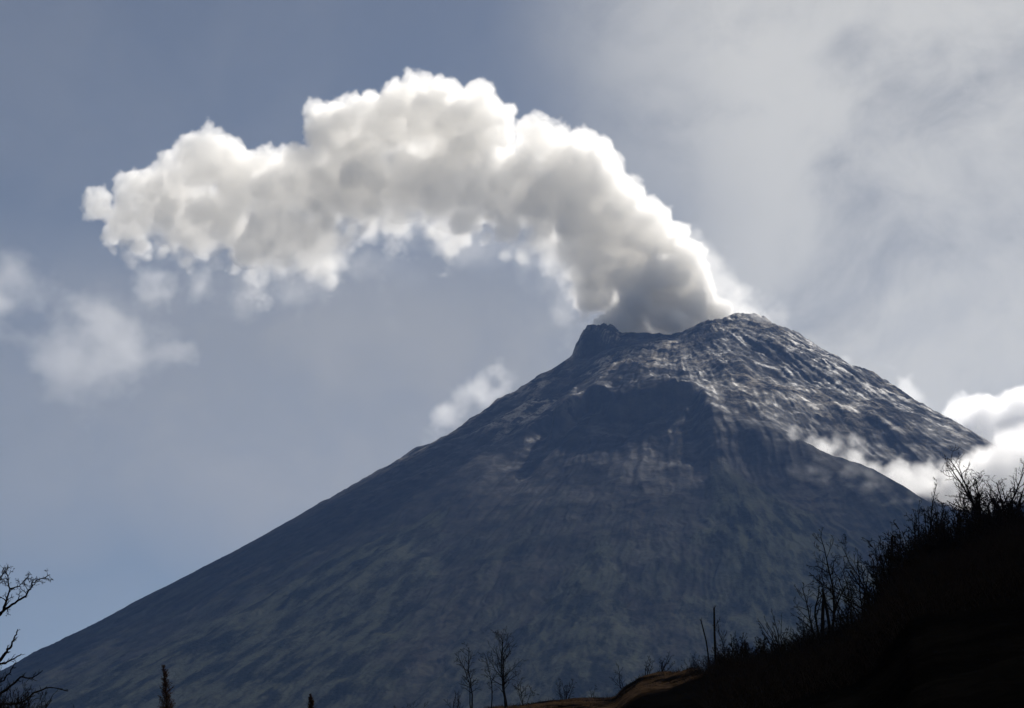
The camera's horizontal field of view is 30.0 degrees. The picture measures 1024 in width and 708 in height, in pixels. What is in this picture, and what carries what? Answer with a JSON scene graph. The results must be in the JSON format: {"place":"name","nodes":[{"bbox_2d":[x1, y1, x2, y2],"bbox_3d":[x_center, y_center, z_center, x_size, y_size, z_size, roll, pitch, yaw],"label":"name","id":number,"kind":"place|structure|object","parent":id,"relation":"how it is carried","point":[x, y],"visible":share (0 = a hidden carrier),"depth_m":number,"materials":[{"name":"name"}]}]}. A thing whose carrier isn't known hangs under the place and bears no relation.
{"place":"outdoors","nodes":[
{"label":"outdoors","id":0,"kind":"place"},
{"bbox_2d":[0,563,67,704],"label":"twisted tree","id":1,"kind":"object","parent":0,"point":[4,608],"visible":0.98,"depth_m":94.89,"materials":[{"name":"black plant"}]},
{"bbox_2d":[0,313,1023,707],"bbox_3d":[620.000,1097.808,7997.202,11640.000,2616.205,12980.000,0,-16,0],"label":"volcano mountain","id":2,"kind":"structure","parent":0,"point":[594,507],"depth_m":6043.30,"materials":[{"name":"grey stone"}]},
{"bbox_2d":[0,0,1023,669],"label":"sky","id":3,"kind":"structure","parent":0,"point":[257,257],"materials":[{"name":"blue"}]},
{"bbox_2d":[496,543,1023,707],"bbox_3d":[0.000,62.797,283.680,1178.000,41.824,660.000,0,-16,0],"label":"hillside","id":4,"kind":"structure","parent":0,"point":[968,658],"depth_m":62.59,"materials":[{"name":"soil"}]},
{"bbox_2d":[0,673,35,707],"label":"dark bush","id":5,"kind":"object","parent":4,"relation":"on","point":[26,703],"visible":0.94,"depth_m":88.93,"materials":[{"name":"black plant"}]},
{"bbox_2d":[0,663,39,707],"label":"dark bush","id":6,"kind":"object","parent":4,"relation":"on","point":[9,694],"visible":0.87,"depth_m":89.13,"materials":[{"name":"black plant"}]},
{"bbox_2d":[2,687,47,707],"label":"dark bush","id":7,"kind":"object","parent":4,"relation":"on","point":[17,700],"visible":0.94,"depth_m":88.71,"materials":[{"name":"black plant"}]},
{"bbox_2d":[7,688,57,707],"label":"dark bush","id":8,"kind":"object","parent":4,"relation":"on","point":[47,704],"visible":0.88,"depth_m":89.19,"materials":[{"name":"black plant"}]},
{"bbox_2d":[157,664,175,707],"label":"scorched conifer","id":9,"kind":"object","parent":4,"relation":"on","point":[166,700],"visible":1,"depth_m":118.68,"materials":[{"name":"black plant"}]},
{"bbox_2d":[307,693,315,707],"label":"scorched conifer","id":10,"kind":"object","parent":4,"relation":"on","point":[311,701],"visible":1,"depth_m":118.54,"materials":[{"name":"black plant"}]},
{"bbox_2d":[443,690,462,707],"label":"bare bush","id":11,"kind":"object","parent":4,"relation":"on","point":[459,703],"visible":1,"depth_m":232.54,"materials":[{"name":"black plant"}]},
{"bbox_2d":[456,643,481,707],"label":"burnt tree","id":12,"kind":"object","parent":4,"relation":"on","point":[471,692],"visible":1,"depth_m":233.38,"materials":[{"name":"black plant"}]},
{"bbox_2d":[478,652,498,707],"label":"burnt tree","id":13,"kind":"object","parent":4,"relation":"on","point":[490,676],"visible":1,"depth_m":233.96,"materials":[{"name":"black plant"}]},
{"bbox_2d":[480,626,524,707],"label":"burnt tree","id":14,"kind":"object","parent":4,"relation":"on","point":[502,667],"visible":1,"depth_m":232.90,"materials":[{"name":"black plant"}]},
{"bbox_2d":[512,672,538,705],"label":"burnt tree","id":15,"kind":"object","parent":4,"relation":"on","point":[519,689],"visible":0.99,"depth_m":231.83,"materials":[{"name":"black plant"}]},
{"bbox_2d":[555,678,576,699],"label":"bare bush","id":16,"kind":"object","parent":4,"relation":"on","point":[566,688],"visible":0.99,"depth_m":243.55,"materials":[{"name":"black plant"}]},
{"bbox_2d":[609,663,622,689],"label":"bare bush","id":17,"kind":"object","parent":4,"relation":"on","point":[617,679],"visible":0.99,"depth_m":243.83,"materials":[{"name":"black plant"}]},
{"bbox_2d":[644,656,654,674],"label":"bare bush","id":18,"kind":"object","parent":4,"relation":"on","point":[646,666],"visible":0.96,"depth_m":243.84,"materials":[{"name":"black plant"}]},
{"bbox_2d":[659,652,674,671],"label":"bare bush","id":19,"kind":"object","parent":4,"relation":"on","point":[661,665],"visible":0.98,"depth_m":244.28,"materials":[{"name":"black plant"}]},
{"bbox_2d":[684,651,699,668],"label":"bare shrub","id":20,"kind":"object","parent":4,"relation":"on","point":[694,665],"visible":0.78,"depth_m":210.51,"materials":[{"name":"black plant"}]},
{"bbox_2d":[681,661,702,675],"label":"bare shrub","id":21,"kind":"object","parent":4,"relation":"on","point":[692,670],"visible":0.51,"depth_m":197.18,"materials":[{"name":"black plant"}]},
{"bbox_2d":[688,659,704,675],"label":"bare shrub","id":22,"kind":"object","parent":4,"relation":"on","point":[694,670],"visible":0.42,"depth_m":199.24,"materials":[{"name":"black plant"}]},
{"bbox_2d":[700,619,708,658],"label":"broken snag","id":23,"kind":"object","parent":4,"relation":"on","point":[705,639],"visible":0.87,"depth_m":190.29,"materials":[{"name":"black plant"}]},
{"bbox_2d":[694,648,716,674],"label":"bare shrub","id":24,"kind":"object","parent":4,"relation":"on","point":[705,665],"visible":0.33,"depth_m":175.03,"materials":[{"name":"black plant"}]},
{"bbox_2d":[713,606,716,661],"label":"broken snag","id":25,"kind":"object","parent":4,"relation":"on","point":[714,629],"visible":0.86,"depth_m":183.40,"materials":[{"name":"black plant"}]},
{"bbox_2d":[707,642,729,667],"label":"bare shrub","id":26,"kind":"object","parent":4,"relation":"on","point":[717,658],"visible":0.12,"depth_m":166.96,"materials":[{"name":"black plant"}]},
{"bbox_2d":[713,618,735,656],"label":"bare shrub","id":27,"kind":"object","parent":4,"relation":"on","point":[722,638],"visible":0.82,"depth_m":171.32,"materials":[{"name":"black plant"}]},
{"bbox_2d":[726,637,737,661],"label":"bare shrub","id":28,"kind":"object","parent":4,"relation":"on","point":[732,647],"visible":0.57,"depth_m":156.81,"materials":[{"name":"black plant"}]},
{"bbox_2d":[710,647,754,670],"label":"bare shrub","id":29,"kind":"object","parent":4,"relation":"on","point":[719,660],"visible":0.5,"depth_m":153.97,"materials":[{"name":"black plant"}]},
{"bbox_2d":[716,633,756,662],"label":"bare shrub","id":30,"kind":"object","parent":4,"relation":"on","point":[734,647],"visible":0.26,"depth_m":156.70,"materials":[{"name":"black plant"}]},
{"bbox_2d":[720,633,756,665],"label":"bare shrub","id":31,"kind":"object","parent":4,"relation":"on","point":[734,653],"visible":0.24,"depth_m":147.42,"materials":[{"name":"black plant"}]},
{"bbox_2d":[733,633,743,655],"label":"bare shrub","id":32,"kind":"object","parent":4,"relation":"on","point":[742,644],"visible":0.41,"depth_m":149.14,"materials":[{"name":"black plant"}]},
{"bbox_2d":[742,641,753,662],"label":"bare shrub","id":33,"kind":"object","parent":4,"relation":"on","point":[746,648],"visible":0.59,"depth_m":145.35,"materials":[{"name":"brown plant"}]},
{"bbox_2d":[738,639,760,662],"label":"bare shrub","id":34,"kind":"object","parent":4,"relation":"on","point":[744,644],"visible":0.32,"depth_m":144.45,"materials":[{"name":"black plant"}]},
{"bbox_2d":[735,640,763,660],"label":"bare shrub","id":35,"kind":"object","parent":4,"relation":"on","point":[747,649],"visible":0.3,"depth_m":146.57,"materials":[{"name":"black plant"}]},
{"bbox_2d":[476,505,1023,707],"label":"undergrowth","id":36,"kind":"object","parent":4,"relation":"on","point":[1009,549],"visible":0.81,"depth_m":95.18,"materials":[{"name":"black plant"}]},
{"bbox_2d":[758,611,781,650],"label":"burnt tree","id":37,"kind":"object","parent":4,"relation":"on","point":[773,640],"visible":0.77,"depth_m":147.66,"materials":[{"name":"black plant"}]},
{"bbox_2d":[755,634,784,660],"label":"bare shrub","id":38,"kind":"object","parent":4,"relation":"on","point":[762,646],"visible":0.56,"depth_m":141.45,"materials":[{"name":"black plant"}]},
{"bbox_2d":[752,633,798,660],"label":"bare shrub","id":39,"kind":"object","parent":4,"relation":"on","point":[776,652],"visible":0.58,"depth_m":141.25,"materials":[{"name":"black plant"}]},
{"bbox_2d":[766,629,796,654],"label":"bare shrub","id":40,"kind":"object","parent":4,"relation":"on","point":[783,645],"visible":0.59,"depth_m":141.28,"materials":[{"name":"black plant"}]},
{"bbox_2d":[783,615,829,644],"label":"bare shrub","id":41,"kind":"object","parent":4,"relation":"on","point":[806,624],"visible":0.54,"depth_m":145.41,"materials":[{"name":"black plant"}]},
{"bbox_2d":[795,630,817,649],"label":"bare shrub","id":42,"kind":"object","parent":4,"relation":"on","point":[805,642],"visible":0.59,"depth_m":141.26,"materials":[{"name":"black plant"}]},
{"bbox_2d":[788,622,825,640],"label":"bare shrub","id":43,"kind":"object","parent":4,"relation":"on","point":[807,633],"visible":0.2,"depth_m":146.47,"materials":[{"name":"black plant"}]},
{"bbox_2d":[795,615,819,640],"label":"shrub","id":44,"kind":"object","parent":4,"relation":"on","point":[805,625],"visible":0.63,"depth_m":146.99,"materials":[{"name":"black plant"}]},
{"bbox_2d":[791,556,839,635],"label":"burnt tree","id":45,"kind":"object","parent":4,"relation":"on","point":[815,605],"visible":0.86,"depth_m":148.22,"materials":[{"name":"black plant"}]},
{"bbox_2d":[821,595,825,634],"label":"broken snag","id":46,"kind":"object","parent":4,"relation":"on","point":[822,612],"visible":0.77,"depth_m":148.16,"materials":[{"name":"black plant"}]},
{"bbox_2d":[821,587,831,635],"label":"broken snag","id":47,"kind":"object","parent":4,"relation":"on","point":[826,606],"visible":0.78,"depth_m":148.17,"materials":[{"name":"black plant"}]},
{"bbox_2d":[807,527,861,627],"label":"burnt tree","id":48,"kind":"object","parent":4,"relation":"on","point":[833,600],"visible":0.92,"depth_m":148.41,"materials":[{"name":"black plant"}]},
{"bbox_2d":[818,613,855,635],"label":"bare shrub","id":49,"kind":"object","parent":4,"relation":"on","point":[835,622],"visible":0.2,"depth_m":146.74,"materials":[{"name":"black plant"}]},
{"bbox_2d":[824,617,850,636],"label":"bare shrub","id":50,"kind":"object","parent":4,"relation":"on","point":[829,631],"visible":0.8,"depth_m":141.84,"materials":[{"name":"black plant"}]},
{"bbox_2d":[819,560,860,620],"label":"burnt tree","id":51,"kind":"object","parent":4,"relation":"on","point":[848,595],"visible":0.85,"depth_m":148.07,"materials":[{"name":"black plant"}]},
{"bbox_2d":[834,602,852,626],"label":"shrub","id":52,"kind":"object","parent":4,"relation":"on","point":[849,617],"visible":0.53,"depth_m":144.95,"materials":[{"name":"black plant"}]},
{"bbox_2d":[809,554,883,614],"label":"bare shrub","id":53,"kind":"object","parent":4,"relation":"on","point":[821,583],"visible":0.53,"depth_m":147.96,"materials":[{"name":"black plant"}]},
{"bbox_2d":[832,581,862,623],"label":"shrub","id":54,"kind":"object","parent":4,"relation":"on","point":[846,606],"visible":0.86,"depth_m":146.07,"materials":[{"name":"black plant"}]},
{"bbox_2d":[826,604,870,631],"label":"bare shrub","id":55,"kind":"object","parent":4,"relation":"on","point":[841,619],"visible":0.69,"depth_m":141.93,"materials":[{"name":"black plant"}]},
{"bbox_2d":[822,547,877,614],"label":"burnt tree","id":56,"kind":"object","parent":4,"relation":"on","point":[856,579],"visible":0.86,"depth_m":148.79,"materials":[{"name":"black plant"}]},
{"bbox_2d":[842,587,873,609],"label":"bare shrub","id":57,"kind":"object","parent":4,"relation":"on","point":[856,603],"visible":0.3,"depth_m":147.38,"materials":[{"name":"black plant"}]},
{"bbox_2d":[831,534,890,597],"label":"burnt tree","id":58,"kind":"object","parent":4,"relation":"on","point":[853,569],"visible":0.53,"depth_m":150.17,"materials":[{"name":"black plant"}]},
{"bbox_2d":[840,564,896,599],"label":"bare shrub","id":59,"kind":"object","parent":4,"relation":"on","point":[853,584],"visible":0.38,"depth_m":147.75,"materials":[{"name":"black plant"}]},
{"bbox_2d":[859,592,883,609],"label":"bare shrub","id":60,"kind":"object","parent":4,"relation":"on","point":[866,602],"visible":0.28,"depth_m":145.11,"materials":[{"name":"black plant"}]},
{"bbox_2d":[860,545,893,601],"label":"burnt tree","id":61,"kind":"object","parent":4,"relation":"on","point":[874,571],"visible":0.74,"depth_m":146.41,"materials":[{"name":"black plant"}]},
{"bbox_2d":[845,540,909,590],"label":"bare shrub","id":62,"kind":"object","parent":4,"relation":"on","point":[871,566],"visible":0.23,"depth_m":150.55,"materials":[{"name":"black plant"}]},
{"bbox_2d":[876,544,896,579],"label":"bare shrub","id":63,"kind":"object","parent":4,"relation":"on","point":[887,564],"visible":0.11,"depth_m":148.49,"materials":[{"name":"black plant"}]},
{"bbox_2d":[863,522,916,557],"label":"bare shrub","id":64,"kind":"object","parent":4,"relation":"on","point":[897,537],"visible":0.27,"depth_m":151.11,"materials":[{"name":"black plant"}]},
{"bbox_2d":[871,540,911,587],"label":"bare shrub","id":65,"kind":"object","parent":4,"relation":"on","point":[884,572],"visible":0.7,"depth_m":142.20,"materials":[{"name":"black plant"}]},
{"bbox_2d":[869,532,920,578],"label":"bare shrub","id":66,"kind":"object","parent":4,"relation":"on","point":[889,560],"visible":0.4,"depth_m":146.29,"materials":[{"name":"black plant"}]},
{"bbox_2d":[876,533,919,568],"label":"bare shrub","id":67,"kind":"object","parent":4,"relation":"on","point":[886,550],"visible":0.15,"depth_m":151.20,"materials":[{"name":"black plant"}]},
{"bbox_2d":[882,534,913,562],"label":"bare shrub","id":68,"kind":"object","parent":4,"relation":"on","point":[901,547],"visible":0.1,"depth_m":146.95,"materials":[{"name":"black plant"}]},
{"bbox_2d":[890,531,912,555],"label":"bare shrub","id":69,"kind":"object","parent":4,"relation":"on","point":[903,541],"visible":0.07,"depth_m":151.07,"materials":[{"name":"black plant"}]},
{"bbox_2d":[882,532,925,570],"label":"burnt tree","id":70,"kind":"object","parent":4,"relation":"on","point":[894,548],"visible":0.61,"depth_m":146.31,"materials":[{"name":"black plant"}]},
{"bbox_2d":[880,521,937,566],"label":"burnt tree","id":71,"kind":"object","parent":4,"relation":"on","point":[898,542],"visible":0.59,"depth_m":147.31,"materials":[{"name":"black plant"}]},
{"bbox_2d":[894,536,924,570],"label":"bare shrub","id":72,"kind":"object","parent":4,"relation":"on","point":[909,552],"visible":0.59,"depth_m":143.24,"materials":[{"name":"black plant"}]},
{"bbox_2d":[899,505,942,557],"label":"burnt tree","id":73,"kind":"object","parent":4,"relation":"on","point":[936,513],"visible":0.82,"depth_m":146.37,"materials":[{"name":"black plant"}]},
{"bbox_2d":[882,522,964,557],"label":"bare shrub","id":74,"kind":"object","parent":4,"relation":"on","point":[917,536],"visible":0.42,"depth_m":146.87,"materials":[{"name":"black plant"}]},
{"bbox_2d":[920,477,938,545],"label":"burnt tree","id":75,"kind":"object","parent":4,"relation":"on","point":[928,513],"visible":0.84,"depth_m":150.88,"materials":[{"name":"black plant"}]},
{"bbox_2d":[904,499,958,547],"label":"burnt tree","id":76,"kind":"object","parent":4,"relation":"on","point":[918,518],"visible":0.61,"depth_m":150.40,"materials":[{"name":"black plant"}]},
{"bbox_2d":[914,509,949,551],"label":"bare shrub","id":77,"kind":"object","parent":4,"relation":"on","point":[934,532],"visible":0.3,"depth_m":148.44,"materials":[{"name":"black plant"}]},
{"bbox_2d":[916,510,951,549],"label":"bare shrub","id":78,"kind":"object","parent":4,"relation":"on","point":[943,534],"visible":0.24,"depth_m":149.06,"materials":[{"name":"black plant"}]},
{"bbox_2d":[923,513,952,546],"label":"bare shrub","id":79,"kind":"object","parent":4,"relation":"on","point":[939,527],"visible":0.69,"depth_m":148.66,"materials":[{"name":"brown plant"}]},
{"bbox_2d":[911,504,970,551],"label":"bare shrub","id":80,"kind":"object","parent":4,"relation":"on","point":[941,525],"visible":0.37,"depth_m":149.51,"materials":[{"name":"black plant"}]},
{"bbox_2d":[919,511,969,554],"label":"bare shrub","id":81,"kind":"object","parent":4,"relation":"on","point":[940,538],"visible":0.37,"depth_m":146.48,"materials":[{"name":"black plant"}]},
{"bbox_2d":[934,515,972,552],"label":"bare shrub","id":82,"kind":"object","parent":4,"relation":"on","point":[954,533],"visible":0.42,"depth_m":146.56,"materials":[{"name":"black plant"}]},
{"bbox_2d":[937,489,971,550],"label":"burnt tree","id":83,"kind":"object","parent":4,"relation":"on","point":[945,510],"visible":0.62,"depth_m":149.68,"materials":[{"name":"black plant"}]},
{"bbox_2d":[940,511,974,534],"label":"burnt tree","id":84,"kind":"object","parent":4,"relation":"on","point":[950,523],"visible":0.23,"depth_m":149.17,"materials":[{"name":"black plant"}]},
{"bbox_2d":[923,504,992,557],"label":"bare shrub","id":85,"kind":"object","parent":4,"relation":"on","point":[959,524],"visible":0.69,"depth_m":144.18,"materials":[{"name":"black plant"}]},
{"bbox_2d":[920,506,1001,541],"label":"bare shrub","id":86,"kind":"object","parent":4,"relation":"on","point":[950,521],"visible":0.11,"depth_m":149.92,"materials":[{"name":"black plant"}]},
{"bbox_2d":[935,493,989,541],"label":"bare shrub","id":87,"kind":"object","parent":4,"relation":"on","point":[956,513],"visible":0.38,"depth_m":149.00,"materials":[{"name":"black plant"}]},
{"bbox_2d":[937,446,991,525],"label":"burnt tree","id":88,"kind":"object","parent":4,"relation":"on","point":[967,487],"visible":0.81,"depth_m":150.49,"materials":[{"name":"black plant"}]},
{"bbox_2d":[937,507,991,548],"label":"bare shrub","id":89,"kind":"object","parent":4,"relation":"on","point":[967,526],"visible":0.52,"depth_m":147.02,"materials":[{"name":"black plant"}]},
{"bbox_2d":[954,481,985,530],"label":"burnt tree","id":90,"kind":"object","parent":4,"relation":"on","point":[968,504],"visible":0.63,"depth_m":149.39,"materials":[{"name":"black plant"}]},
{"bbox_2d":[955,496,989,549],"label":"burnt tree","id":91,"kind":"object","parent":4,"relation":"on","point":[967,522],"visible":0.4,"depth_m":147.03,"materials":[{"name":"black plant"}]},
{"bbox_2d":[961,495,987,528],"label":"burnt tree","id":92,"kind":"object","parent":4,"relation":"on","point":[978,506],"visible":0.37,"depth_m":149.58,"materials":[{"name":"black plant"}]},
{"bbox_2d":[939,484,1016,527],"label":"bare shrub","id":93,"kind":"object","parent":4,"relation":"on","point":[978,504],"visible":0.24,"depth_m":150.26,"materials":[{"name":"black plant"}]},
{"bbox_2d":[975,493,992,528],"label":"burnt tree","id":94,"kind":"object","parent":4,"relation":"on","point":[980,509],"visible":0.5,"depth_m":147.96,"materials":[{"name":"black plant"}]},
{"bbox_2d":[973,493,998,532],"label":"burnt tree","id":95,"kind":"object","parent":4,"relation":"on","point":[985,510],"visible":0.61,"depth_m":147.97,"materials":[{"name":"black plant"}]},
{"bbox_2d":[952,488,1021,529],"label":"bare shrub","id":96,"kind":"object","parent":4,"relation":"on","point":[995,507],"visible":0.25,"depth_m":149.88,"materials":[{"name":"black plant"}]},
{"bbox_2d":[952,495,1023,544],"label":"bare shrub","id":97,"kind":"object","parent":4,"relation":"on","point":[970,521],"visible":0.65,"depth_m":143.80,"materials":[{"name":"black plant"}]},
{"bbox_2d":[968,496,1021,540],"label":"bare shrub","id":98,"kind":"object","parent":4,"relation":"on","point":[996,520],"visible":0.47,"depth_m":144.52,"materials":[{"name":"black plant"}]},
{"bbox_2d":[970,493,1023,532],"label":"bare shrub","id":99,"kind":"object","parent":4,"relation":"on","point":[1003,517],"visible":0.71,"depth_m":143.00,"materials":[{"name":"black plant"}]},
{"bbox_2d":[972,470,1023,524],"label":"burnt tree","id":100,"kind":"object","parent":4,"relation":"on","point":[997,496],"visible":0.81,"depth_m":147.96,"materials":[{"name":"black plant"}]},
{"bbox_2d":[981,483,1023,522],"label":"bare shrub","id":101,"kind":"object","parent":4,"relation":"on","point":[1003,496],"visible":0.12,"depth_m":153.75,"materials":[{"name":"black plant"}]},
{"bbox_2d":[985,459,1023,525],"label":"burnt tree","id":102,"kind":"object","parent":4,"relation":"on","point":[1014,494],"visible":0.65,"depth_m":151.15,"materials":[{"name":"black plant"}]},
{"bbox_2d":[1005,488,1023,516],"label":"burnt tree","id":103,"kind":"object","parent":4,"relation":"on","point":[1020,493],"visible":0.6,"depth_m":150.42,"materials":[{"name":"black plant"}]},
{"bbox_2d":[1014,499,1021,520],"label":"bare shrub","id":104,"kind":"object","parent":4,"relation":"on","point":[1018,508],"visible":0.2,"depth_m":149.35,"materials":[{"name":"black plant"}]}
]}

